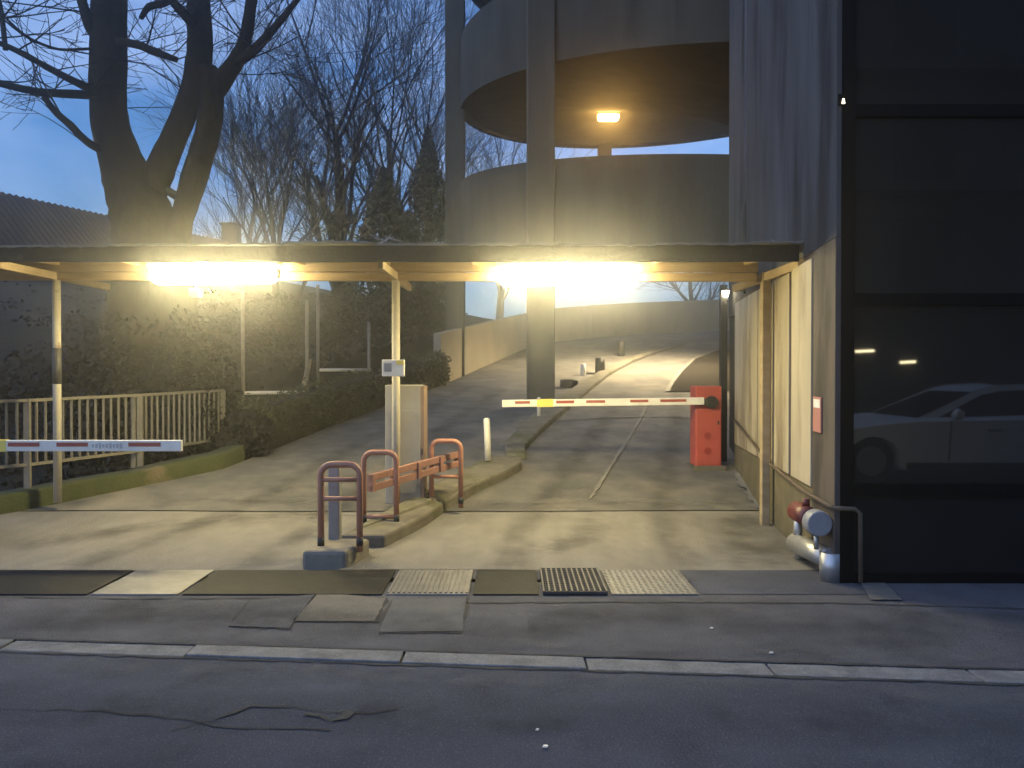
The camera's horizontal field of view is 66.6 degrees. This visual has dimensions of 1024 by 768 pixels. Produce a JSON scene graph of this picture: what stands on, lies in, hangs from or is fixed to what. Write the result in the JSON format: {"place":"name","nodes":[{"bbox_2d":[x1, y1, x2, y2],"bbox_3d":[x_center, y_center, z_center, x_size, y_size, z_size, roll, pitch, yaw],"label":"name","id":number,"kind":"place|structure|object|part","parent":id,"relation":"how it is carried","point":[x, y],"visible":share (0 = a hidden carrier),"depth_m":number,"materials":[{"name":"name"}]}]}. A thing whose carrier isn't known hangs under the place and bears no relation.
{"place":"outdoors","nodes":[
{"label":"outdoors","id":0,"kind":"place"},
{"bbox_2d":[0,0,728,319],"label":"sky","id":1,"kind":"structure","parent":0,"point":[40,160],"materials":[{"name":"blue"}]},
{"bbox_2d":[0,281,748,511],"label":"ground","id":2,"kind":"structure","parent":0,"point":[12,333],"depth_m":15.05,"materials":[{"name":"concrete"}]},
{"bbox_2d":[0,340,90,490],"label":"shrub","id":3,"kind":"object","parent":2,"relation":"on","point":[17,393],"visible":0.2,"depth_m":13.04,"materials":[{"name":"green plant"}]},
{"bbox_2d":[0,309,120,477],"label":"shrub","id":4,"kind":"object","parent":2,"relation":"on","point":[81,323],"visible":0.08,"depth_m":13.35,"materials":[{"name":"green plant"}]},
{"bbox_2d":[42,310,177,482],"bbox_3d":[-6.231,0.868,12.259,2.350,4.121,1.605,0,1,0],"label":"shrub","id":5,"kind":"object","parent":2,"relation":"on","point":[92,385],"visible":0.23,"depth_m":12.01,"materials":[{"name":"green plant"}]},
{"bbox_2d":[0,192,243,245],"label":"house","id":6,"kind":"structure","parent":2,"relation":"on","point":[26,221],"depth_m":21.39,"materials":[{"name":"tile"}]},
{"bbox_2d":[0,445,244,514],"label":"mossy plinth","id":7,"kind":"structure","parent":2,"relation":"on","point":[23,498],"depth_m":9.80,"materials":[{"name":"concrete"}]},
{"bbox_2d":[0,389,225,487],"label":"railing","id":8,"kind":"object","parent":7,"relation":"on","point":[137,433],"visible":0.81,"depth_m":10.29,"materials":[{"name":"metal"}]},
{"bbox_2d":[81,317,227,333],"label":"shrub","id":9,"kind":"object","parent":2,"relation":"on","point":[203,325],"depth_m":15.97,"materials":[{"name":"green plant"}]},
{"bbox_2d":[74,334,236,470],"bbox_3d":[-5.793,0.883,13.083,2.446,3.466,2.221,0,1,15],"label":"shrub","id":10,"kind":"object","parent":2,"relation":"on","point":[235,398],"visible":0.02,"depth_m":12.67,"materials":[{"name":"green plant"}]},
{"bbox_2d":[0,0,368,440],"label":"bare tree","id":11,"kind":"object","parent":2,"relation":"on","point":[138,189],"visible":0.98,"depth_m":12.65,"materials":[{"name":"brown plant"}]},
{"bbox_2d":[127,304,243,464],"bbox_3d":[-5.061,0.677,12.176,1.943,3.888,1.352,0,1,0],"label":"shrub","id":12,"kind":"object","parent":2,"relation":"on","point":[194,374],"visible":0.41,"depth_m":11.98,"materials":[{"name":"green plant"}]},
{"bbox_2d":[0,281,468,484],"bbox_3d":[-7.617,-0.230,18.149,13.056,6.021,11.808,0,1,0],"label":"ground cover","id":13,"kind":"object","parent":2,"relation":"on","point":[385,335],"visible":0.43,"depth_m":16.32,"materials":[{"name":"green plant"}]},
{"bbox_2d":[198,308,290,343],"bbox_3d":[-6.178,-0.618,16.575,3.404,2.078,2.205,0,1,0],"label":"shrub","id":14,"kind":"object","parent":2,"relation":"on","point":[248,326],"visible":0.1,"depth_m":16.28,"materials":[{"name":"green plant"}]},
{"bbox_2d":[104,0,385,242],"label":"bare tree","id":15,"kind":"object","parent":2,"relation":"on","point":[239,218],"visible":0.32,"depth_m":32.45,"materials":[{"name":"brown plant"}]},
{"bbox_2d":[154,0,414,298],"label":"bare tree","id":16,"kind":"object","parent":2,"relation":"on","point":[261,160],"visible":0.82,"depth_m":23.41,"materials":[{"name":"brown plant"}]},
{"bbox_2d":[225,292,352,336],"bbox_3d":[-5.389,-1.188,18.451,3.344,2.054,2.400,0,1,14],"label":"shrub","id":17,"kind":"object","parent":2,"relation":"on","point":[288,305],"visible":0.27,"depth_m":18.07,"materials":[{"name":"green plant"}]},
{"bbox_2d":[302,359,311,385],"bbox_3d":[-3.679,-0.148,13.949,0.120,0.587,0.164,1,1,42],"label":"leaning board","id":18,"kind":"object","parent":2,"relation":"on","point":[310,362],"visible":0.29,"depth_m":13.94,"materials":[{"name":"wood"}]},
{"bbox_2d":[211,0,470,295],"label":"bare tree","id":19,"kind":"object","parent":2,"relation":"on","point":[337,287],"visible":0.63,"depth_m":25.57,"materials":[{"name":"brown plant"}]},
{"bbox_2d":[233,349,452,449],"bbox_3d":[-2.780,0.396,15.440,0.686,2.401,7.789,0,1,17],"label":"hedge","id":20,"kind":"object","parent":2,"relation":"on","point":[295,416],"depth_m":13.87,"materials":[{"name":"green plant"}]},
{"bbox_2d":[241,290,308,407],"bbox_3d":[-3.935,-0.232,13.122,0.152,2.585,1.387,0,1,34],"label":"pipe gantry","id":21,"kind":"object","parent":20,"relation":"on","point":[243,345],"visible":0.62,"depth_m":12.68,"materials":[{"name":"metal"}]},
{"bbox_2d":[316,285,370,387],"bbox_3d":[-3.194,-0.496,15.026,0.141,2.677,1.536,0,1,28],"label":"pipe gantry","id":22,"kind":"object","parent":20,"relation":"attached to","point":[318,369],"visible":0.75,"depth_m":14.39,"materials":[{"name":"metal"}]},
{"bbox_2d":[300,290,391,332],"bbox_3d":[-4.482,-1.460,20.488,3.466,1.968,2.573,0,1,0],"label":"shrub","id":23,"kind":"object","parent":2,"relation":"on","point":[353,308],"visible":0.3,"depth_m":20.07,"materials":[{"name":"green plant"}]},
{"bbox_2d":[342,167,422,313],"bbox_3d":[-3.939,-3.399,24.942,4.116,7.211,4.085,0,1,33],"label":"evergreen tree","id":24,"kind":"object","parent":2,"relation":"on","point":[390,214],"visible":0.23,"depth_m":24.56,"materials":[{"name":"green plant"}]},
{"bbox_2d":[260,0,526,234],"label":"bare tree","id":25,"kind":"object","parent":2,"relation":"on","point":[402,106],"visible":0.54,"depth_m":29.33,"materials":[{"name":"brown plant"}]},
{"bbox_2d":[344,281,444,329],"bbox_3d":[-3.212,-1.892,22.384,3.574,2.182,2.620,0,1,0],"label":"shrub","id":26,"kind":"object","parent":2,"relation":"on","point":[417,297],"visible":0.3,"depth_m":21.98,"materials":[{"name":"green plant"}]},
{"bbox_2d":[285,0,514,242],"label":"bare tree","id":27,"kind":"object","parent":2,"relation":"on","point":[441,145],"visible":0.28,"depth_m":33.48,"materials":[{"name":"brown plant"}]},
{"bbox_2d":[366,215,444,320],"bbox_3d":[-3.273,-2.491,23.968,4.051,5.400,4.587,0,1,0],"label":"evergreen tree","id":28,"kind":"object","parent":2,"relation":"on","point":[406,228],"visible":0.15,"depth_m":23.66,"materials":[{"name":"green plant"}]},
{"bbox_2d":[405,126,467,314],"bbox_3d":[-3.071,-4.461,26.986,3.514,8.899,3.426,0,1,0],"label":"evergreen tree","id":29,"kind":"object","parent":2,"relation":"on","point":[428,165],"visible":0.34,"depth_m":26.65,"materials":[{"name":"green plant"}]},
{"bbox_2d":[388,79,595,318],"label":"bare tree","id":30,"kind":"object","parent":2,"relation":"on","point":[501,296],"visible":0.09,"depth_m":43.85,"materials":[{"name":"brown plant"}]},
{"bbox_2d":[0,639,1023,683],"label":"kerb","id":31,"kind":"structure","parent":2,"relation":"on","point":[433,658],"depth_m":4.36,"materials":[{"name":"concrete"}]},
{"bbox_2d":[434,299,729,381],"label":"ramp wall","id":32,"kind":"structure","parent":2,"relation":"on","point":[489,342],"depth_m":31.55,"materials":[{"name":"grey concrete"}]},
{"bbox_2d":[445,0,729,407],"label":"spiral car park","id":33,"kind":"structure","parent":2,"relation":"on","point":[542,79],"depth_m":15.59,"materials":[{"name":"concrete"}]},
{"bbox_2d":[596,112,619,120],"bbox_3d":[2.689,-7.496,21.765,0.640,0.250,0.280,0,1,0],"label":"soffit lamp","id":34,"kind":"object","parent":33,"relation":"attached to","point":[607,116],"visible":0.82,"depth_m":21.65,"materials":[{"name":"metal"}]},
{"bbox_2d":[635,272,728,300],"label":"bare tree","id":35,"kind":"object","parent":2,"relation":"on","point":[689,289],"visible":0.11,"depth_m":46.04,"materials":[{"name":"brown plant"}]},
{"bbox_2d":[23,330,759,510],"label":"ramp road","id":36,"kind":"structure","parent":0,"point":[566,463],"depth_m":11.68,"materials":[{"name":"concrete"}]},
{"bbox_2d":[212,411,276,459],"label":"shrub","id":37,"kind":"object","parent":36,"relation":"on","point":[252,435],"visible":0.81,"depth_m":11.48,"materials":[{"name":"green plant"}]},
{"bbox_2d":[342,455,521,547],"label":"traffic island","id":38,"kind":"structure","parent":36,"relation":"on","point":[416,514],"depth_m":8.72,"materials":[{"name":"concrete"}]},
{"bbox_2d":[361,450,398,522],"bbox_3d":[-1.330,1.050,7.863,0.389,0.778,0.059,0,1,0],"label":"guard hoop","id":39,"kind":"object","parent":38,"relation":"on","point":[394,456],"visible":0.81,"depth_m":7.84,"materials":[{"name":"red paint"}]},
{"bbox_2d":[385,385,427,503],"bbox_3d":[-1.202,0.675,8.900,0.436,1.332,0.356,0,1,0],"label":"ticket cabinet","id":40,"kind":"object","parent":38,"relation":"on","point":[413,423],"visible":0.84,"depth_m":8.72,"materials":[{"name":"metal"}]},
{"bbox_3d":[-1.212,0.759,8.726,0.276,0.930,0.005,0,1,0],"label":"door","id":41,"kind":"part","parent":40,"relation":"part of","materials":[{"name":"paint"}]},
{"bbox_2d":[429,439,462,507],"bbox_3d":[-0.740,1.002,8.762,0.389,0.778,0.059,0,1,0],"label":"guard hoop","id":42,"kind":"object","parent":38,"relation":"on","point":[459,476],"visible":0.94,"depth_m":8.74,"materials":[{"name":"red paint"}]},
{"bbox_2d":[367,451,457,491],"bbox_3d":[-1.030,0.937,8.491,0.090,0.326,1.326,1,1,41],"label":"guard plank","id":43,"kind":"object","parent":42,"relation":"attached to","point":[417,473],"visible":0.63,"depth_m":8.43,"materials":[{"name":"orange wood"}]},
{"bbox_2d":[483,418,490,460],"bbox_3d":[-0.341,0.763,10.759,0.107,0.591,0.087,0,1,0],"label":"stub post","id":44,"kind":"object","parent":38,"relation":"on","point":[487,440],"visible":1,"depth_m":10.72,"materials":[{"name":"white paint"}]},
{"bbox_2d":[504,341,692,459],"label":"traffic island","id":45,"kind":"structure","parent":36,"relation":"on","point":[524,436],"depth_m":14.80,"materials":[{"name":"concrete"}]},
{"bbox_2d":[537,397,540,415],"bbox_3d":[0.460,0.386,13.305,0.068,0.320,0.068,0,1,0],"label":"stub post","id":46,"kind":"object","parent":45,"relation":"on","point":[538,411],"visible":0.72,"depth_m":13.28,"materials":[{"name":"white paint"}]},
{"bbox_2d":[560,379,577,387],"bbox_3d":[1.345,0.000,18.401,0.425,0.240,0.425,0,1,0],"label":"stump","id":47,"kind":"object","parent":45,"relation":"on","point":[568,383],"visible":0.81,"depth_m":18.22,"materials":[{"name":"grey stone"}]},
{"bbox_2d":[580,364,585,374],"bbox_3d":[1.857,-0.325,20.398,0.135,0.420,0.135,0,1,0],"label":"stub post","id":48,"kind":"object","parent":45,"relation":"on","point":[582,369],"visible":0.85,"depth_m":20.34,"materials":[{"name":"white paint"}]},
{"bbox_2d":[595,357,604,372],"bbox_3d":[2.347,-0.467,20.796,0.251,0.480,0.251,0,1,0],"label":"stump","id":49,"kind":"object","parent":45,"relation":"on","point":[599,363],"visible":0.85,"depth_m":20.70,"materials":[{"name":"grey concrete"}]},
{"bbox_2d":[502,386,725,470],"bbox_3d":[1.403,0.652,10.925,3.081,1.251,0.526,0,1,0],"label":"barrier","id":50,"kind":"object","parent":36,"relation":"on","point":[704,402],"visible":0.98,"depth_m":10.76,"materials":[{"name":"painted metal"},{"name":"white paint"},{"name":"red paint"}]},
{"bbox_2d":[589,405,647,497],"bbox_3d":[1.947,0.850,12.933,0.118,0.964,7.405,0,1,15],"label":"lane line","id":51,"kind":"object","parent":36,"relation":"on","point":[598,485],"visible":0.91,"depth_m":11.29,"materials":[{"name":"white paint"}]},
{"bbox_2d":[617,341,624,355],"bbox_3d":[3.494,-1.111,24.989,0.232,0.540,0.232,0,1,0],"label":"bollard","id":52,"kind":"object","parent":36,"relation":"on","point":[620,348],"visible":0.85,"depth_m":24.89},
{"bbox_2d":[670,349,728,390],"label":"ramp verge","id":53,"kind":"structure","parent":36,"relation":"on","point":[702,370],"depth_m":20.38,"materials":[{"name":"concrete"}]},
{"bbox_2d":[665,349,718,390],"bbox_3d":[5.169,-0.534,22.367,0.490,1.269,10.112,0,1,21],"label":"verge edging","id":54,"kind":"object","parent":53,"relation":"on","point":[669,386],"visible":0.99,"depth_m":20.75,"materials":[{"name":"beige concrete"}]},
{"bbox_2d":[719,285,730,460],"bbox_3d":[3.058,-0.108,11.223,0.145,2.642,0.232,0,1,0],"label":"lamp post","id":55,"kind":"object","parent":36,"relation":"on","point":[724,290],"visible":0.77,"depth_m":11.25,"materials":[{"name":"black metal"}]},
{"bbox_2d":[735,473,759,507],"bbox_3d":[2.950,1.312,9.766,0.200,0.208,1.617,0,1,8],"label":"gutter strip","id":56,"kind":"object","parent":36,"relation":"on","point":[740,482],"visible":0.68,"depth_m":9.71,"materials":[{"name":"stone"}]},
{"bbox_2d":[0,511,818,569],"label":"driveway apron","id":57,"kind":"object","parent":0,"point":[200,540],"visible":0.94,"depth_m":7.48,"materials":[{"name":"concrete"}]},
{"bbox_2d":[0,440,182,451],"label":"barrier","id":58,"kind":"object","parent":57,"relation":"on","point":[90,445],"visible":1,"depth_m":7.06,"materials":[{"name":"white metal"}]},
{"bbox_2d":[303,539,368,568],"bbox_3d":[-1.500,1.523,6.694,0.372,0.300,0.578,0,1,11],"label":"island nose","id":59,"kind":"object","parent":57,"relation":"on","point":[337,553],"visible":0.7,"depth_m":6.46,"materials":[{"name":"grey concrete"}]},
{"bbox_2d":[328,468,341,538],"bbox_3d":[-1.571,1.070,6.923,0.100,0.700,0.100,0,1,0],"label":"steel stub","id":60,"kind":"object","parent":59,"relation":"on","point":[334,517],"visible":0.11,"depth_m":6.87,"materials":[{"name":"grey metal"}]},
{"bbox_2d":[317,461,362,551],"bbox_3d":[-1.460,1.040,6.632,0.389,0.768,0.059,0,1,0],"label":"guard hoop","id":61,"kind":"object","parent":59,"relation":"on","point":[322,479],"visible":0.95,"depth_m":6.61,"materials":[{"name":"red paint"}]},
{"bbox_2d":[0,240,802,525],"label":"entrance canopy","id":62,"kind":"object","parent":57,"relation":"on","point":[91,265],"visible":0.88,"depth_m":7.80,"materials":[{"name":"metal"}]},
{"bbox_2d":[146,262,282,284],"bbox_3d":[-3.258,-1.220,8.570,1.486,0.250,0.256,0,1,5],"label":"tube lamp","id":63,"kind":"object","parent":62,"relation":"attached to","point":[174,273],"visible":0.95,"depth_m":8.46,"materials":[{"name":"white paint"}]},
{"bbox_2d":[189,281,201,296],"bbox_3d":[-3.423,-1.028,8.439,0.120,0.175,0.100,0,1,0],"label":"motion sensor","id":64,"kind":"object","parent":63,"relation":"attached to","point":[195,292],"visible":1,"depth_m":8.39,"materials":[{"name":"white paint"}]},
{"bbox_2d":[369,234,401,242],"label":"fallen branch","id":65,"kind":"object","parent":62,"relation":"on","point":[384,240],"visible":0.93,"depth_m":7.48,"materials":[{"name":"wood"}]},
{"bbox_2d":[382,360,404,375],"bbox_3d":[-1.279,-0.173,8.417,0.240,0.180,0.064,0,1,0],"label":"sign box","id":66,"kind":"object","parent":62,"relation":"attached to","point":[393,367],"visible":1,"depth_m":8.39,"materials":[{"name":"white paint"}]},
{"bbox_2d":[495,262,637,285],"bbox_3d":[0.571,-1.160,8.231,1.486,0.250,0.256,0,1,5],"label":"tube lamp","id":67,"kind":"object","parent":62,"relation":"attached to","point":[559,273],"visible":0.98,"depth_m":8.13,"materials":[{"name":"white paint"}]},
{"bbox_2d":[0,652,1023,767],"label":"road","id":68,"kind":"structure","parent":0,"point":[451,717],"depth_m":3.66,"materials":[{"name":"grey asphalt"}]},
{"bbox_2d":[9,708,330,730],"bbox_3d":[-1.786,1.564,3.673,1.952,0.001,0.103,0,1,8],"label":"road crack","id":69,"kind":"object","parent":68,"relation":"on","point":[151,714],"visible":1,"depth_m":3.66,"materials":[{"name":"black asphalt"}]},
{"bbox_2d":[170,704,397,730],"bbox_3d":[-1.065,1.561,3.728,1.027,0.001,0.221,0,1,-12],"label":"road crack","id":70,"kind":"object","parent":68,"relation":"on","point":[235,711],"visible":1,"depth_m":3.73,"materials":[{"name":"black asphalt"}]},
{"bbox_2d":[303,709,354,720],"bbox_3d":[-0.868,1.560,3.675,0.242,0.001,0.125,0,1,0],"label":"road crack","id":71,"kind":"object","parent":68,"relation":"on","point":[347,714],"visible":1,"depth_m":3.67,"materials":[{"name":"black asphalt"}]},
{"bbox_2d":[0,651,1023,684],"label":"pavement crack","id":72,"kind":"object","parent":68,"relation":"on","point":[615,671],"visible":1,"depth_m":4.27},
{"bbox_2d":[0,570,1023,670],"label":"pavement","id":73,"kind":"structure","parent":0,"point":[970,634],"depth_m":4.96,"materials":[{"name":"concrete"}]},
{"bbox_2d":[0,570,132,595],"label":"trench cover","id":74,"kind":"object","parent":73,"relation":"on","point":[50,582],"visible":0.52,"depth_m":6.00,"materials":[{"name":"metal"}]},
{"bbox_2d":[91,570,213,595],"bbox_3d":[-2.740,1.550,6.008,0.628,0.062,0.700,0,1,0],"label":"trench cover","id":75,"kind":"object","parent":73,"relation":"on","point":[156,582],"visible":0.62,"depth_m":5.94,"materials":[{"name":"concrete"}]},
{"bbox_2d":[29,597,313,598],"bbox_3d":[-2.376,1.530,5.579,2.884,0.001,0.068,0,1,1],"label":"pavement crack","id":76,"kind":"object","parent":73,"relation":"on","point":[147,598],"visible":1,"depth_m":5.59,"materials":[{"name":"grey concrete"}]},
{"bbox_2d":[229,594,314,627],"bbox_3d":[-1.625,1.531,5.289,0.441,0.001,0.762,0,1,0],"label":"pavement patch","id":77,"kind":"object","parent":73,"relation":"on","point":[283,612],"visible":1,"depth_m":5.23,"materials":[{"name":"concrete"}]},
{"bbox_2d":[228,595,315,629],"bbox_3d":[-1.626,1.535,5.283,0.476,0.001,0.795,0,1,0],"label":"pavement crack","id":78,"kind":"object","parent":73,"relation":"on","point":[238,613],"visible":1,"depth_m":4.95,"materials":[{"name":"grey concrete"}]},
{"bbox_2d":[182,570,395,595],"bbox_3d":[-1.670,1.550,6.008,1.448,0.062,0.700,0,1,0],"label":"trench cover","id":79,"kind":"object","parent":73,"relation":"on","point":[282,582],"visible":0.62,"depth_m":5.94,"materials":[{"name":"metal"}]},
{"bbox_2d":[295,594,385,620],"bbox_3d":[-1.155,1.530,5.380,0.537,0.001,0.670,0,1,0],"label":"pavement patch","id":80,"kind":"object","parent":73,"relation":"on","point":[331,607],"visible":1,"depth_m":5.32,"materials":[{"name":"grey concrete"}]},
{"bbox_2d":[295,595,387,621],"bbox_3d":[-1.154,1.534,5.382,0.582,0.001,0.699,0,1,0],"label":"pavement crack","id":81,"kind":"object","parent":73,"relation":"on","point":[377,618],"visible":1,"depth_m":5.05,"materials":[{"name":"grey concrete"}]},
{"bbox_2d":[380,597,465,631],"bbox_3d":[-0.577,1.532,5.209,0.540,0.001,0.750,0,1,0],"label":"pavement patch","id":82,"kind":"object","parent":73,"relation":"on","point":[441,614],"visible":1,"depth_m":5.16,"materials":[{"name":"grey concrete"}]},
{"bbox_2d":[378,597,468,633],"bbox_3d":[-0.581,1.536,5.207,0.567,0.001,0.802,0,1,0],"label":"pavement crack","id":83,"kind":"object","parent":73,"relation":"on","point":[464,614],"visible":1,"depth_m":4.85,"materials":[{"name":"grey concrete"}]},
{"bbox_2d":[386,569,472,595],"bbox_3d":[-0.615,1.546,6.008,0.598,0.070,0.700,0,1,0],"label":"trench cover","id":84,"kind":"object","parent":73,"relation":"on","point":[429,582],"visible":0.91,"depth_m":5.94,"materials":[{"name":"metal"}]},
{"bbox_2d":[368,569,501,569],"bbox_3d":[-6.800,1.556,6.418,18.400,0.001,0.400,0,1,0],"label":"driveway bed","id":85,"kind":"object","parent":73,"relation":"on","point":[435,569],"depth_m":6.54,"materials":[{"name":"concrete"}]},
{"bbox_2d":[473,570,538,595],"bbox_3d":[-0.045,1.550,6.008,0.478,0.062,0.700,0,1,0],"label":"trench cover","id":86,"kind":"object","parent":73,"relation":"on","point":[505,582],"visible":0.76,"depth_m":5.94,"materials":[{"name":"concrete"}]},
{"bbox_2d":[0,637,1023,669],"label":"pavement crack","id":87,"kind":"object","parent":73,"relation":"on","point":[963,667],"visible":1,"depth_m":4.45,"materials":[{"name":"grey concrete"}]},
{"bbox_2d":[540,567,607,595],"bbox_3d":[0.460,1.539,6.008,0.468,0.084,0.700,0,1,0],"label":"drain grating","id":88,"kind":"object","parent":73,"relation":"on","point":[570,581],"visible":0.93,"depth_m":5.93,"materials":[{"name":"metal"}]},
{"bbox_2d":[601,570,698,595],"bbox_3d":[1.040,1.548,6.008,0.628,0.066,0.700,0,1,0],"label":"trench cover","id":89,"kind":"object","parent":73,"relation":"on","point":[647,582],"visible":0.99,"depth_m":5.94,"materials":[{"name":"metal"}]},
{"bbox_2d":[466,600,1023,608],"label":"pavement crack","id":90,"kind":"object","parent":73,"relation":"on","point":[739,602],"visible":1,"depth_m":5.47,"materials":[{"name":"grey concrete"}]},
{"bbox_2d":[681,570,867,593],"bbox_3d":[1.999,1.526,6.028,1.246,0.001,0.707,0,1,0],"label":"pavement patch","id":91,"kind":"object","parent":73,"relation":"on","point":[755,581],"visible":0.86,"depth_m":5.97,"materials":[{"name":"concrete"}]},
{"bbox_2d":[786,533,839,582],"bbox_3d":[2.473,1.402,6.396,0.175,0.248,0.837,0,1,-2],"label":"pipe guard","id":92,"kind":"object","parent":91,"relation":"on","point":[823,557],"visible":0.88,"depth_m":6.13,"materials":[{"name":"silver metal"}]},
{"bbox_2d":[728,0,1023,582],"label":"office building","id":93,"kind":"structure","parent":73,"relation":"on","point":[890,193],"depth_m":6.00,"materials":[{"name":"concrete"}]},
{"bbox_2d":[734,420,862,582],"bbox_3d":[2.723,0.992,8.256,0.260,0.967,4.751,0,1,5],"label":"wall pipe","id":94,"kind":"object","parent":93,"relation":"attached to","point":[840,508],"depth_m":5.91,"materials":[{"name":"grey metal"}]},
{"bbox_2d":[787,498,832,549],"bbox_3d":[2.388,1.165,6.382,0.246,0.497,0.737,0,1,0],"label":"hydrant inlet","id":95,"kind":"object","parent":93,"relation":"attached to","point":[817,523],"visible":0.99,"depth_m":6.08,"materials":[{"name":"silver metal"}]},
{"bbox_2d":[813,396,821,432],"bbox_3d":[2.522,0.251,6.444,0.014,0.290,0.242,0,1,7],"label":"wall sign","id":96,"kind":"object","parent":93,"relation":"attached to","point":[817,414],"visible":1,"depth_m":6.42,"materials":[{"name":"red paint"}]},
{"bbox_2d":[838,94,844,104],"bbox_3d":[2.509,-2.165,5.932,0.045,0.080,0.047,0,1,0],"label":"wall spotlight","id":97,"kind":"object","parent":93,"relation":"attached to","point":[841,99],"depth_m":5.92,"materials":[{"name":"white"}]},
{"bbox_2d":[840,0,1023,582],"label":"window frame","id":98,"kind":"structure","parent":93,"relation":"in","point":[848,489],"depth_m":5.96,"materials":[{"name":"black metal"}]},
{"bbox_2d":[853,305,1023,482],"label":"window pane","id":99,"kind":"structure","parent":93,"relation":"in","point":[939,389],"depth_m":6.00,"materials":[{"name":"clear glass"}]},
{"bbox_2d":[854,117,1023,292],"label":"window pane","id":100,"kind":"structure","parent":93,"relation":"in","point":[939,201],"depth_m":5.99,"materials":[{"name":"black glass"}]},
{"bbox_2d":[855,0,1023,103],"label":"window pane","id":101,"kind":"structure","parent":93,"relation":"in","point":[908,51],"depth_m":5.97,"materials":[{"name":"black glass"}]},
{"bbox_2d":[862,583,901,599],"bbox_3d":[2.697,1.522,5.742,0.224,0.001,0.494,0,1,11],"label":"pavement patch","id":102,"kind":"object","parent":73,"relation":"on","point":[878,591],"visible":0.97,"depth_m":5.72,"materials":[{"name":"concrete"}]}
]}

